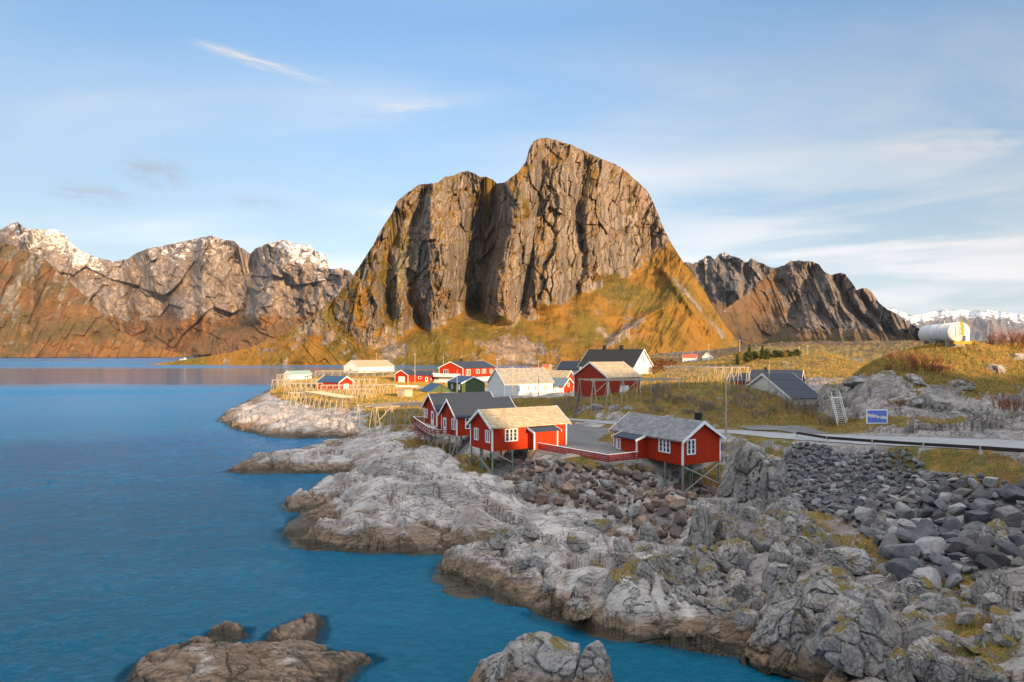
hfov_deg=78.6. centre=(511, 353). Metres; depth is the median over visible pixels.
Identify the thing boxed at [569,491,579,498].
boulder
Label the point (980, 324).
mountain
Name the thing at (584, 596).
rock knob
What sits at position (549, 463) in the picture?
boulder
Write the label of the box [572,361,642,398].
barn
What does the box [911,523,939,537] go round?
scree boulder
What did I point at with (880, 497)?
scree boulder
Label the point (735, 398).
bare shrub
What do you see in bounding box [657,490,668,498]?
boulder
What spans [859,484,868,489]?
scree boulder
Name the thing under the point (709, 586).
shore stone
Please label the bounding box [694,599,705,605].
shore stone
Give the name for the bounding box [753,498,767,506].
rock knob
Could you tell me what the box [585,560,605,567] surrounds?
rock knob
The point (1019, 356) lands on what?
outcrop
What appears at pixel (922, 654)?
outcrop
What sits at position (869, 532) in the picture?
scree boulder
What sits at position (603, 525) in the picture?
outcrop
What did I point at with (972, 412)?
outcrop
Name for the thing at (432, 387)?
shed
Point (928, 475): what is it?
scree boulder
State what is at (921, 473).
scree boulder
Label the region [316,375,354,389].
shed
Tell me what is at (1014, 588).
turf stone
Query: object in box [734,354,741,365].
pine tree
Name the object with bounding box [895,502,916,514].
scree boulder
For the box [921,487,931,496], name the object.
scree boulder
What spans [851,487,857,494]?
scree boulder
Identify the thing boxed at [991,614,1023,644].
outcrop
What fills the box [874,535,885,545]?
scree boulder
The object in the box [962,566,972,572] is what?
scree boulder
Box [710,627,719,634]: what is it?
pool stone
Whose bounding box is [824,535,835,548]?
outcrop
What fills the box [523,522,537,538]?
rock knob
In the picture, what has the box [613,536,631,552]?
rock knob
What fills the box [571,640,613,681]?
outcrop
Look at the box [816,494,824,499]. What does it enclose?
scree boulder
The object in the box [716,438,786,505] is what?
outcrop
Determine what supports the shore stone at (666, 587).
on the ground at (385, 491)
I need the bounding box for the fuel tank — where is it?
[918,318,971,346]
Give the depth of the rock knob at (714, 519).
49.05 m
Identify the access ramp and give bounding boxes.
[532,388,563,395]
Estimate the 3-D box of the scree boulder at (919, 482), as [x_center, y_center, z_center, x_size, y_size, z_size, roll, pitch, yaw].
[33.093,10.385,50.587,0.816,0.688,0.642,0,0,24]
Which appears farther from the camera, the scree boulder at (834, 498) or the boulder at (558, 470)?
the boulder at (558, 470)
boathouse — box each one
[284,370,311,381]
[727,373,749,384]
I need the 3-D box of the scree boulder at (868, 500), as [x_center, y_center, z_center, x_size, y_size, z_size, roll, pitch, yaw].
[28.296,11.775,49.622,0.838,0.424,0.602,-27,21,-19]
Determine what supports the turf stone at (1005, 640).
on the ground at (385, 491)
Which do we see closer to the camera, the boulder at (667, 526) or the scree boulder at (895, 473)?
the boulder at (667, 526)
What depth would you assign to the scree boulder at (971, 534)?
39.79 m
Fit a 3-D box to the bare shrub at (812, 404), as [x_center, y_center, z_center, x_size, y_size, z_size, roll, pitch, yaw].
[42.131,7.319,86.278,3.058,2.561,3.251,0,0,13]
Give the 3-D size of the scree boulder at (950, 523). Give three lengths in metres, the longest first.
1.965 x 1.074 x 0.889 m
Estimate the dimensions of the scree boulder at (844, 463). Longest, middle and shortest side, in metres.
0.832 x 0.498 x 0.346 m
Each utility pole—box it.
[510,366,512,400]
[538,360,538,398]
[725,369,726,436]
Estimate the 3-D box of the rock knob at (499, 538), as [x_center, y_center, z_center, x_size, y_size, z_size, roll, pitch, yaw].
[-0.416,13.492,45.756,2.555,1.676,1.424,0,0,5]
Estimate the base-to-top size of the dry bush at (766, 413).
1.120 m
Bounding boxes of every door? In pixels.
[398,376,404,381]
[431,411,433,424]
[443,417,446,431]
[620,385,628,391]
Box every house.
[433,359,496,382]
[486,368,554,395]
[542,364,551,369]
[556,361,579,373]
[578,345,653,373]
[682,354,698,362]
[702,352,712,359]
[747,373,818,404]
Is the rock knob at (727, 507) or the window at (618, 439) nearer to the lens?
the rock knob at (727, 507)
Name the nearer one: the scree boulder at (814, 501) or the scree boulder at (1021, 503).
the scree boulder at (1021, 503)
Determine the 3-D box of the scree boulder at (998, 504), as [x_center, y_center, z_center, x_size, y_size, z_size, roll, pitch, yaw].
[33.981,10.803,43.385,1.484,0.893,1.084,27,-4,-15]
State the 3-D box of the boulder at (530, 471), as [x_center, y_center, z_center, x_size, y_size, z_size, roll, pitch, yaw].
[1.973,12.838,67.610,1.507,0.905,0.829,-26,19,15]
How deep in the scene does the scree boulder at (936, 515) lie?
45.39 m
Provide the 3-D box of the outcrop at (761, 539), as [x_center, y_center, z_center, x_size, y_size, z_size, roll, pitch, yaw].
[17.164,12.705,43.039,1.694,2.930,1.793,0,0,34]
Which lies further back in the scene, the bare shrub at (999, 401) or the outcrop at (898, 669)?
the bare shrub at (999, 401)
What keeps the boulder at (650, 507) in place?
on the ground at (385, 491)
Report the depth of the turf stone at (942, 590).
34.03 m
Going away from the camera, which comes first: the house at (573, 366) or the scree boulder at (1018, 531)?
the scree boulder at (1018, 531)
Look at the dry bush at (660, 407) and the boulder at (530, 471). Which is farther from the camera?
the dry bush at (660, 407)
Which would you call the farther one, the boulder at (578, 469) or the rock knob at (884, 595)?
the boulder at (578, 469)
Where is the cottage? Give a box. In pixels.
[551,377,573,392]
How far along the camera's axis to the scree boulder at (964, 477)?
49.23 m
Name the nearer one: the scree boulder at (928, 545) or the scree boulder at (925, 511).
the scree boulder at (928, 545)
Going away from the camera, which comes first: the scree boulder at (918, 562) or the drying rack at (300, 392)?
the scree boulder at (918, 562)
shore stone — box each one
[661,579,669,593]
[663,577,675,584]
[671,558,678,562]
[676,554,684,558]
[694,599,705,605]
[696,544,704,551]
[698,587,705,594]
[706,584,716,588]
[710,546,717,551]
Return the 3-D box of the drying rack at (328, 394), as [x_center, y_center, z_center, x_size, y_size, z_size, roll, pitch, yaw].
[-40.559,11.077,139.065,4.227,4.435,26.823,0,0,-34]
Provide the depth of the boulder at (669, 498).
54.24 m
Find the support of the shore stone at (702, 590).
on the ground at (385, 491)
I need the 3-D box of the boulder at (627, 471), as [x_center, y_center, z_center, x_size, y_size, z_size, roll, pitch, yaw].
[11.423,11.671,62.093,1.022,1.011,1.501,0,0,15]
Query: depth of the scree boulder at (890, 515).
46.28 m
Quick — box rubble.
[784,441,1023,575]
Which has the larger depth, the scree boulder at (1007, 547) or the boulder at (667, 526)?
the boulder at (667, 526)
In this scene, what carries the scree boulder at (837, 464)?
on the ground at (385, 491)
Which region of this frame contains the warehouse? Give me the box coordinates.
[748,367,804,381]
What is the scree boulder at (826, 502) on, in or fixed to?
on the ground at (385, 491)
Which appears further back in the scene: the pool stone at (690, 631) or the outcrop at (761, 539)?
the outcrop at (761, 539)
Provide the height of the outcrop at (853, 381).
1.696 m
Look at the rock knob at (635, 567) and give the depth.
37.78 m
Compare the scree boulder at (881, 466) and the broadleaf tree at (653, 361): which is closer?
the scree boulder at (881, 466)
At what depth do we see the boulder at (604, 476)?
60.46 m
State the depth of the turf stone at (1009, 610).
28.71 m
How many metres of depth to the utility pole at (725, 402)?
73.89 m
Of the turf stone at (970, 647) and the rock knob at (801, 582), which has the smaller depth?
the turf stone at (970, 647)
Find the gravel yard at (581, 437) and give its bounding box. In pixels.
[542,424,634,460]
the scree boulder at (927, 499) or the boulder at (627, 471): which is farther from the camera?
the boulder at (627, 471)
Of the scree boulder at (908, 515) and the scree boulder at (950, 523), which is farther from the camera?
the scree boulder at (908, 515)
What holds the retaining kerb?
on the gravel yard at (581, 437)
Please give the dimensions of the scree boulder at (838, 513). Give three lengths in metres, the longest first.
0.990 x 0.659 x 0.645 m
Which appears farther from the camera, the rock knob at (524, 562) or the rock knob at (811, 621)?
the rock knob at (524, 562)
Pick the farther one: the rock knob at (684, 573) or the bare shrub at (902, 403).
the bare shrub at (902, 403)
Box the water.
[0,357,803,681]
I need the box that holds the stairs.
[828,389,846,425]
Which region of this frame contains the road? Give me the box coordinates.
[567,417,1023,448]
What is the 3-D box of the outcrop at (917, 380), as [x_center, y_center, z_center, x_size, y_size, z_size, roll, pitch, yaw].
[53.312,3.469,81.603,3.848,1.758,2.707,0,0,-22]
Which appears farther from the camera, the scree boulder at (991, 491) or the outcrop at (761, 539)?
the scree boulder at (991, 491)
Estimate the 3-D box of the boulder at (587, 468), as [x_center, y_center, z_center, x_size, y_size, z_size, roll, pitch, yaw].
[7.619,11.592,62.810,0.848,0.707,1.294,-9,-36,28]
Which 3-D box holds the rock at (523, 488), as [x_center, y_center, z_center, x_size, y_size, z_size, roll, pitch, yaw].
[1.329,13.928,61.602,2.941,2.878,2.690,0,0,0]
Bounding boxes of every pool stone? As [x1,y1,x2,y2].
[652,617,659,623]
[664,629,670,635]
[685,627,695,636]
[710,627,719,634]
[739,654,747,666]
[780,672,790,677]
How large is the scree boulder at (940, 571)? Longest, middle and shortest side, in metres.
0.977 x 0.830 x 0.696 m
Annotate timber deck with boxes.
[409,416,452,454]
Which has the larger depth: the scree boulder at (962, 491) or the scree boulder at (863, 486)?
the scree boulder at (863, 486)
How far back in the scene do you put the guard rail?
55.91 m
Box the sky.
[0,0,1023,314]
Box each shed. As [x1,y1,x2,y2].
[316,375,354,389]
[419,383,450,392]
[446,375,485,391]
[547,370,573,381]
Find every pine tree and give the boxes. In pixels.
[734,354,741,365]
[742,351,753,361]
[751,351,759,359]
[758,345,765,359]
[763,353,770,359]
[776,351,783,357]
[794,349,801,355]
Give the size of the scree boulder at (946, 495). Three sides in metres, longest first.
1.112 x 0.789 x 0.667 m
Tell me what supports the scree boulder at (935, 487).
on the ground at (385, 491)
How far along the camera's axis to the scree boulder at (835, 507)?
49.01 m
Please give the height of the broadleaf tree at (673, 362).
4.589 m
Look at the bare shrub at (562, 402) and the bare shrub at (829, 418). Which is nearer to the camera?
the bare shrub at (829, 418)
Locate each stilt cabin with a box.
[421,391,492,427]
[438,396,515,455]
[466,405,570,474]
[609,411,725,491]
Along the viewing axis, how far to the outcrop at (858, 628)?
28.71 m
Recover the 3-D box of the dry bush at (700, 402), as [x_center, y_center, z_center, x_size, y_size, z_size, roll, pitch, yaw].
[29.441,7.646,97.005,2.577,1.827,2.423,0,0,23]
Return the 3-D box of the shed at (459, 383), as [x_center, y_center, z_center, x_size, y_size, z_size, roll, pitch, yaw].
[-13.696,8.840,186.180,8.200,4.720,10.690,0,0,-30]
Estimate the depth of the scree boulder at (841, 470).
56.78 m
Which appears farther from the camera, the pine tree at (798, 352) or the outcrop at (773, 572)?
the pine tree at (798, 352)
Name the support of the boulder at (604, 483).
on the ground at (385, 491)
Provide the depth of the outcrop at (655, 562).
37.80 m
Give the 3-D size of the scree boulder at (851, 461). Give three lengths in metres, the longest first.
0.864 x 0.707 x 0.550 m
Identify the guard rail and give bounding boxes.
[796,431,1023,454]
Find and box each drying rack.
[270,379,317,391]
[276,374,290,386]
[283,382,323,397]
[285,391,311,404]
[303,391,359,415]
[314,370,397,378]
[320,384,359,395]
[348,388,375,398]
[352,378,377,387]
[353,401,423,438]
[363,383,397,393]
[576,377,683,409]
[661,365,751,389]
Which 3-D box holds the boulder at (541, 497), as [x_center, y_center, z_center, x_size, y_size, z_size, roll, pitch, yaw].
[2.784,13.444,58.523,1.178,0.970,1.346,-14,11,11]
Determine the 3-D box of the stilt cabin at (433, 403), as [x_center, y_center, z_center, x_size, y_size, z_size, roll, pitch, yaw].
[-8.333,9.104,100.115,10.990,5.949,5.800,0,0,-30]
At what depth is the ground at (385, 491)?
53.65 m
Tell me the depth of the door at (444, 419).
86.78 m
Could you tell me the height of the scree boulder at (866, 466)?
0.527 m
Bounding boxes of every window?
[451,418,454,429]
[465,418,469,428]
[474,427,478,439]
[485,430,489,442]
[505,428,517,441]
[617,438,620,448]
[658,439,670,453]
[687,439,695,454]
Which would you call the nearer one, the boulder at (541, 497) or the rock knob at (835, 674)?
the rock knob at (835, 674)
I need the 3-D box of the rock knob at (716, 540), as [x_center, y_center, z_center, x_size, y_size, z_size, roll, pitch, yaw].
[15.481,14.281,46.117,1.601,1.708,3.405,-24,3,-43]
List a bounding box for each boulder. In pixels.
[511,475,519,480]
[513,459,521,464]
[515,470,523,475]
[520,472,529,478]
[523,492,537,500]
[525,458,533,465]
[525,469,534,476]
[527,450,534,458]
[534,477,539,485]
[535,465,544,472]
[535,492,546,504]
[536,487,546,492]
[539,458,546,463]
[539,463,546,467]
[543,483,550,490]
[546,460,555,466]
[553,496,563,505]
[554,476,565,487]
[555,466,561,473]
[556,459,566,464]
[557,480,563,487]
[562,482,575,493]
[563,463,573,471]
[564,470,572,480]
[568,481,579,485]
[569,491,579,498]
[574,464,582,473]
[574,500,579,508]
[578,488,587,492]
[579,473,589,483]
[583,465,591,471]
[584,490,595,494]
[586,495,597,506]
[594,486,602,496]
[598,479,609,486]
[600,473,610,479]
[601,462,613,469]
[603,491,615,500]
[604,502,619,514]
[607,486,615,493]
[612,467,623,475]
[614,483,625,488]
[614,509,622,517]
[616,478,630,485]
[617,497,626,503]
[618,488,628,495]
[622,462,634,467]
[622,466,632,475]
[627,503,640,516]
[632,470,643,482]
[633,495,644,503]
[634,488,643,496]
[634,514,647,524]
[635,464,645,471]
[635,521,642,529]
[642,485,650,490]
[644,502,654,513]
[646,490,655,497]
[650,498,661,506]
[651,481,657,487]
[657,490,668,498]
[657,506,671,516]
[658,529,666,537]
[660,501,668,506]
[661,524,670,528]
[665,495,677,503]
[668,500,684,511]
[669,526,683,537]
[672,471,678,476]
[673,510,686,524]
[674,482,688,490]
[676,489,685,497]
[686,509,692,515]
[689,492,696,499]
[691,487,699,492]
[693,477,703,488]
[700,484,709,489]
[700,487,708,494]
[701,493,711,497]
[707,485,716,495]
[801,498,811,502]
[807,504,814,510]
[808,487,815,492]
[809,474,818,478]
[811,498,821,505]
[816,460,824,465]
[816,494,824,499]
[817,478,826,482]
[821,482,830,488]
[821,500,830,504]
[823,508,833,512]
[829,475,839,481]
[829,488,838,492]
[829,496,838,501]
[830,503,845,511]
[833,462,840,467]
[834,509,848,516]
[836,468,845,473]
[840,497,851,504]
[841,461,846,466]
[842,512,850,519]
[846,468,853,472]
[846,506,855,513]
[847,459,854,464]
[848,496,858,502]
[850,483,858,488]
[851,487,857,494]
[853,506,873,517]
[854,514,866,521]
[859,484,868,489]
[859,525,887,537]
[860,518,874,526]
[861,476,871,481]
[861,503,878,511]
[863,464,870,469]
[863,498,873,503]
[867,459,872,465]
[868,473,876,479]
[871,501,881,506]
[873,510,896,518]
[874,494,884,500]
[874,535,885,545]
[876,475,883,480]
[877,463,885,470]
[877,535,898,558]
[878,488,889,492]
[881,503,892,509]
[882,543,921,559]
[884,462,891,467]
[884,528,904,543]
[884,558,919,578]
[886,498,901,507]
[886,518,898,527]
[887,451,896,457]
[887,509,898,514]
[888,526,897,532]
[889,480,897,486]
[892,471,898,476]
[894,476,903,481]
[895,486,904,493]
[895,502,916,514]
[896,465,903,470]
[896,528,920,543]
[897,511,914,519]
[897,518,916,529]
[903,499,916,504]
[904,473,910,477]
[907,490,914,497]
[907,503,918,508]
[909,556,924,567]
[910,518,931,526]
[911,486,920,492]
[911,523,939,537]
[913,566,941,591]
[914,462,924,468]
[914,536,948,554]
[915,478,926,486]
[917,507,934,517]
[918,470,927,475]
[918,518,933,526]
[920,495,934,505]
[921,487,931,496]
[922,472,931,478]
[923,553,929,561]
[926,483,932,488]
[928,551,950,566]
[932,484,939,491]
[932,511,945,519]
[933,497,947,511]
[933,517,944,526]
[933,565,946,576]
[935,486,952,493]
[937,481,950,487]
[937,527,950,536]
[940,472,948,476]
[940,492,951,500]
[940,532,957,539]
[940,563,963,581]
[942,515,961,531]
[944,536,975,555]
[945,537,957,542]
[945,573,961,588]
[946,477,960,482]
[947,552,967,560]
[948,481,967,488]
[948,503,966,515]
[950,560,968,565]
[951,494,962,503]
[953,488,973,496]
[956,515,965,525]
[957,529,980,539]
[960,475,967,479]
[961,521,985,529]
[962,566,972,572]
[963,502,970,509]
[964,510,992,523]
[965,542,1011,566]
[968,478,979,489]
[969,498,995,515]
[971,488,992,500]
[974,554,1001,568]
[975,535,994,546]
[983,476,998,487]
[987,488,996,494]
[992,538,1022,557]
[993,492,1001,498]
[993,505,1023,527]
[994,484,1023,503]
[995,500,1005,507]
[1008,527,1023,535]
[1008,532,1023,545]
[1010,556,1023,566]
[1016,500,1023,506]
[1018,477,1023,488]
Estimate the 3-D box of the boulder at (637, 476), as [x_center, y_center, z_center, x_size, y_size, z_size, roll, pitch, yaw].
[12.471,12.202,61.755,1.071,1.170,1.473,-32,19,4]
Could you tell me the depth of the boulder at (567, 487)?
58.26 m
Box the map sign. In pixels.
[866,409,887,431]
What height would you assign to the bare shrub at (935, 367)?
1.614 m
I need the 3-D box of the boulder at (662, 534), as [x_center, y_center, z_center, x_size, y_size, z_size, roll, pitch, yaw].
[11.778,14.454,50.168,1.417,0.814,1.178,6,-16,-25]
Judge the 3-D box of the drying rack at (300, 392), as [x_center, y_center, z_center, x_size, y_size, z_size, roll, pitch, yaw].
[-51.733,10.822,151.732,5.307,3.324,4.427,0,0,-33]
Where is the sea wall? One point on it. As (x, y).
(403, 386)
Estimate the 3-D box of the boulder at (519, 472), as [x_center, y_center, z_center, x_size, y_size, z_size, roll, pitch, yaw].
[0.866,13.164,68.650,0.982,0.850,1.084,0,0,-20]
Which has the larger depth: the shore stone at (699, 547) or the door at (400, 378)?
the door at (400, 378)
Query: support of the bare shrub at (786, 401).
on the ground at (385, 491)
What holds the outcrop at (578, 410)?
on the ground at (385, 491)
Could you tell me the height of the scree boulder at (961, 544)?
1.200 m
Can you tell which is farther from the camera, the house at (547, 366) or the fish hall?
the house at (547, 366)
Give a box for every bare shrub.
[462,457,474,464]
[548,400,583,415]
[552,398,569,406]
[564,391,582,406]
[654,382,669,390]
[678,391,699,404]
[699,400,724,410]
[729,389,763,406]
[759,404,783,413]
[777,396,803,408]
[787,395,817,413]
[807,401,828,414]
[814,414,835,425]
[845,413,861,421]
[877,363,898,369]
[883,349,918,364]
[887,397,912,407]
[899,359,917,372]
[903,353,946,371]
[909,355,930,367]
[925,364,946,374]
[936,365,954,371]
[984,331,1019,345]
[986,393,1012,410]
[994,327,1023,347]
[996,395,1023,410]
[1009,330,1023,348]
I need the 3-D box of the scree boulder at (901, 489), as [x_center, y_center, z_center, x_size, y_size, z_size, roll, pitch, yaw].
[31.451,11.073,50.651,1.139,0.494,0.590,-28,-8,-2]
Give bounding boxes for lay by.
[739,425,827,433]
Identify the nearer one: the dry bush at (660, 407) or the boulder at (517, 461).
the boulder at (517, 461)
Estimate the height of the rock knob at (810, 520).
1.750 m
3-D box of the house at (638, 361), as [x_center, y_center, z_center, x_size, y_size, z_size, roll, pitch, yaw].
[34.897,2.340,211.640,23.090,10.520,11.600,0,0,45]
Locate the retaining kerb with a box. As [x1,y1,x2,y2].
[535,450,638,464]
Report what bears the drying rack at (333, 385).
on the ground at (385, 491)
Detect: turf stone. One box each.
[939,588,951,593]
[949,597,962,605]
[951,563,963,573]
[956,612,974,624]
[957,640,981,652]
[959,584,968,588]
[960,557,969,561]
[960,588,974,603]
[980,592,999,603]
[983,623,990,631]
[989,605,1009,620]
[992,633,1016,646]
[1004,608,1014,612]
[1011,585,1022,590]
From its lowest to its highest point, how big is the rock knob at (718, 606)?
1.458 m
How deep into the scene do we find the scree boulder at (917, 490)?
49.69 m
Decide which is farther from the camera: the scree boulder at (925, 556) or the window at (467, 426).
the window at (467, 426)
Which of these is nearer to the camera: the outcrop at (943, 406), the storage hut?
the outcrop at (943, 406)
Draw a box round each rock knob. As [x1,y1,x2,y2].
[488,525,523,549]
[515,555,546,574]
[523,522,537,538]
[535,578,555,601]
[566,532,591,552]
[571,517,582,523]
[579,593,592,598]
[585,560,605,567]
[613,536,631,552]
[619,559,644,579]
[630,543,653,553]
[665,545,684,557]
[673,561,698,594]
[674,586,696,604]
[681,537,689,545]
[696,561,721,584]
[703,587,727,597]
[704,597,738,616]
[707,540,725,549]
[711,514,717,529]
[711,560,726,573]
[713,537,722,543]
[718,500,734,513]
[724,568,749,592]
[732,608,761,627]
[741,506,762,522]
[742,590,766,603]
[743,500,752,506]
[744,540,753,548]
[747,549,755,553]
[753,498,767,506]
[760,604,771,616]
[764,499,787,515]
[767,580,802,604]
[768,539,794,567]
[775,514,782,520]
[777,496,804,512]
[780,516,797,537]
[782,537,795,548]
[787,535,813,555]
[795,558,810,572]
[797,579,804,587]
[801,525,807,530]
[802,517,818,525]
[803,607,819,632]
[806,524,823,533]
[808,533,840,546]
[817,565,852,579]
[823,666,848,681]
[847,582,887,607]
[870,587,892,602]
[873,644,905,673]
[890,592,907,610]
[899,610,930,626]
[907,598,918,605]
[915,592,961,614]
[927,634,955,657]
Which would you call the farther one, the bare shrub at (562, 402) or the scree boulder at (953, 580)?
the bare shrub at (562, 402)
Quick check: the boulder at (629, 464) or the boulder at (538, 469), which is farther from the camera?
the boulder at (538, 469)
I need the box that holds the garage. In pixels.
[394,369,416,382]
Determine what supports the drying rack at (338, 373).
on the ground at (385, 491)
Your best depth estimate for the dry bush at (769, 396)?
104.67 m
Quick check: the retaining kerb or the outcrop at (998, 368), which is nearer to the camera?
the retaining kerb
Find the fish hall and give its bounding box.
[343,360,393,372]
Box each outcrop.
[468,652,510,681]
[502,631,580,681]
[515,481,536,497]
[544,488,565,505]
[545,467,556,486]
[563,597,593,621]
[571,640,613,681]
[574,405,586,415]
[583,519,611,532]
[585,404,606,410]
[602,568,638,602]
[608,405,617,412]
[619,405,632,409]
[636,520,659,541]
[641,554,674,585]
[684,545,700,569]
[688,499,712,547]
[712,538,750,574]
[713,511,737,539]
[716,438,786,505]
[727,583,753,603]
[745,597,808,675]
[749,517,773,553]
[761,562,794,592]
[780,511,806,528]
[788,541,806,556]
[801,567,853,612]
[813,587,904,679]
[816,383,842,405]
[821,660,833,675]
[822,547,872,574]
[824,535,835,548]
[843,376,866,387]
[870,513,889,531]
[874,370,895,375]
[886,391,924,406]
[886,649,917,681]
[895,574,939,600]
[905,374,926,385]
[906,636,939,681]
[928,400,951,412]
[933,654,964,681]
[947,379,975,389]
[957,405,990,419]
[968,656,1010,681]
[969,608,986,620]
[970,567,1011,611]
[980,518,1016,552]
[985,363,1005,373]
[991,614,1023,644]
[1008,353,1023,360]
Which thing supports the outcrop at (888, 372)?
on the ground at (385, 491)
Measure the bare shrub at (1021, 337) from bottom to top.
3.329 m
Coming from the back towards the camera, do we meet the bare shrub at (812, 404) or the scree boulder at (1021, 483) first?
the bare shrub at (812, 404)
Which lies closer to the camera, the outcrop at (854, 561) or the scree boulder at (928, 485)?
the outcrop at (854, 561)
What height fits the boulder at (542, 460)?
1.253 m
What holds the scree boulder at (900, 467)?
on the ground at (385, 491)
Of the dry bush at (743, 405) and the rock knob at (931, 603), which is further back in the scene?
the dry bush at (743, 405)
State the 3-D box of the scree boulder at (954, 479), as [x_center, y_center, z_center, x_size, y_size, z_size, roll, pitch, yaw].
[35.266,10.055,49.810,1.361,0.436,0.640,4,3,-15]
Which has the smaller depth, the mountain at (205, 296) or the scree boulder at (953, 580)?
the scree boulder at (953, 580)
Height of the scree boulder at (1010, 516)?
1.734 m
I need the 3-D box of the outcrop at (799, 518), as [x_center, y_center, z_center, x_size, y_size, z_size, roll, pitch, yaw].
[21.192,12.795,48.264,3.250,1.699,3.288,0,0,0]
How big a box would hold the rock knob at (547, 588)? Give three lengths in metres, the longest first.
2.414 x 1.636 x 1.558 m
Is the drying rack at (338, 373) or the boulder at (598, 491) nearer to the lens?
the boulder at (598, 491)
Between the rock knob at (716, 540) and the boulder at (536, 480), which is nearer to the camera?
the rock knob at (716, 540)
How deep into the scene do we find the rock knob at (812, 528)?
44.97 m
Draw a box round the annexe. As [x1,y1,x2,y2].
[415,371,435,381]
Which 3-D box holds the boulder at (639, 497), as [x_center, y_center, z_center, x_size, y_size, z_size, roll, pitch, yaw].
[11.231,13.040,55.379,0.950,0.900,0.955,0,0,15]
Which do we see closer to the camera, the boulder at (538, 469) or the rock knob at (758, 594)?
the rock knob at (758, 594)
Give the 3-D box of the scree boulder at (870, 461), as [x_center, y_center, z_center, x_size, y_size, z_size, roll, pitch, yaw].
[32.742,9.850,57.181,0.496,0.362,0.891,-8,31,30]
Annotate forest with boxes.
[740,336,857,346]
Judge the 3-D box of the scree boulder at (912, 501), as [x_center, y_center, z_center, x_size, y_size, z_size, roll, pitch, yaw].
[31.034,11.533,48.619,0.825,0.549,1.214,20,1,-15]
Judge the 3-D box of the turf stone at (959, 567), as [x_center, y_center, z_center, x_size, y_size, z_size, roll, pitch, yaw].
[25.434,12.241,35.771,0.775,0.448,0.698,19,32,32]
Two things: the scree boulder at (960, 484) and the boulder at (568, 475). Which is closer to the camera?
the scree boulder at (960, 484)
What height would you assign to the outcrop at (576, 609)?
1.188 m
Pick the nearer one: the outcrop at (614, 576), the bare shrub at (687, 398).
the outcrop at (614, 576)
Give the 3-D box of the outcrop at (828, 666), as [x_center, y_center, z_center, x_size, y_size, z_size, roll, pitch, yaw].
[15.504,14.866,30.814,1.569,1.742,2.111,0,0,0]
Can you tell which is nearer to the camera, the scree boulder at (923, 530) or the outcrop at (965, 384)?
the scree boulder at (923, 530)
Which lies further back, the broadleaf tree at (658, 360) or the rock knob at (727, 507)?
the broadleaf tree at (658, 360)
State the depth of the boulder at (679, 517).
50.74 m
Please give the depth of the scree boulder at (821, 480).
55.60 m
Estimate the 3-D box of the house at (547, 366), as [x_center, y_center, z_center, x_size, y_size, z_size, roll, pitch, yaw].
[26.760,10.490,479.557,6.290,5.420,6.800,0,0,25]
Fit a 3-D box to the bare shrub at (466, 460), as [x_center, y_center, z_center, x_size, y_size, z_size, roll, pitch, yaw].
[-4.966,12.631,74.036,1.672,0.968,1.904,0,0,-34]
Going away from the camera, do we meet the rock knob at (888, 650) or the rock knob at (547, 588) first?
the rock knob at (888, 650)
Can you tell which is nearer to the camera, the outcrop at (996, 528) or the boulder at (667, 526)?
the outcrop at (996, 528)
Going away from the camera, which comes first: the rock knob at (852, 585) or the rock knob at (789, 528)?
the rock knob at (852, 585)
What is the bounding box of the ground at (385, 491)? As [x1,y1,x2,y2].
[119,339,1023,681]
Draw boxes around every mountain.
[0,222,352,356]
[0,243,196,357]
[149,138,740,365]
[684,252,775,315]
[720,260,920,345]
[888,308,1023,340]
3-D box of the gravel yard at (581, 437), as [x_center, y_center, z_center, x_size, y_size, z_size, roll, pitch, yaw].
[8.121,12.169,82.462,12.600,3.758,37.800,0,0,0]
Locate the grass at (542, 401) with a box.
[269,339,1023,656]
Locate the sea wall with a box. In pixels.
[395,385,423,387]
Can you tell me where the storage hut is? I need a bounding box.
[398,389,412,396]
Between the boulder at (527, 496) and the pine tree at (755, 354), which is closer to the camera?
the boulder at (527, 496)
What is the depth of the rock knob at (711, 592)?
37.50 m
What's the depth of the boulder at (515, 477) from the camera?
67.24 m
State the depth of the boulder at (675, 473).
64.76 m
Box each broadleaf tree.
[650,358,660,367]
[650,366,660,372]
[655,359,663,369]
[658,361,671,370]
[667,359,681,368]
[733,352,742,360]
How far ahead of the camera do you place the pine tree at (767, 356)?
236.79 m
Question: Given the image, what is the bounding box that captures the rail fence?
[538,442,638,461]
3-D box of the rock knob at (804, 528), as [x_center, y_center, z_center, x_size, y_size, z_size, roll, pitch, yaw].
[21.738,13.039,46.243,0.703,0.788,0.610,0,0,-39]
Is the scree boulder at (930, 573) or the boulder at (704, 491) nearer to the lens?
the scree boulder at (930, 573)
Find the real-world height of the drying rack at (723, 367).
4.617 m
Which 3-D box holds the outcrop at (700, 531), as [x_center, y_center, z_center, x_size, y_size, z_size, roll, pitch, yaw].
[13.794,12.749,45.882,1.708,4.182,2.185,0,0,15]
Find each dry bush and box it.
[646,404,663,413]
[655,389,673,397]
[667,392,682,401]
[693,399,706,407]
[729,384,745,391]
[735,401,755,410]
[743,412,759,417]
[761,394,774,400]
[761,410,774,417]
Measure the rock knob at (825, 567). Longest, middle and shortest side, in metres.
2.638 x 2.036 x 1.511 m
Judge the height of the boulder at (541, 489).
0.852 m
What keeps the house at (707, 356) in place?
on the ground at (385, 491)
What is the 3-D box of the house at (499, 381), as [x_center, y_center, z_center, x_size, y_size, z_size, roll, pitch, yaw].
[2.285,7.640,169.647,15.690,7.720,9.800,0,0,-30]
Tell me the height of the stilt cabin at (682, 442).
9.302 m

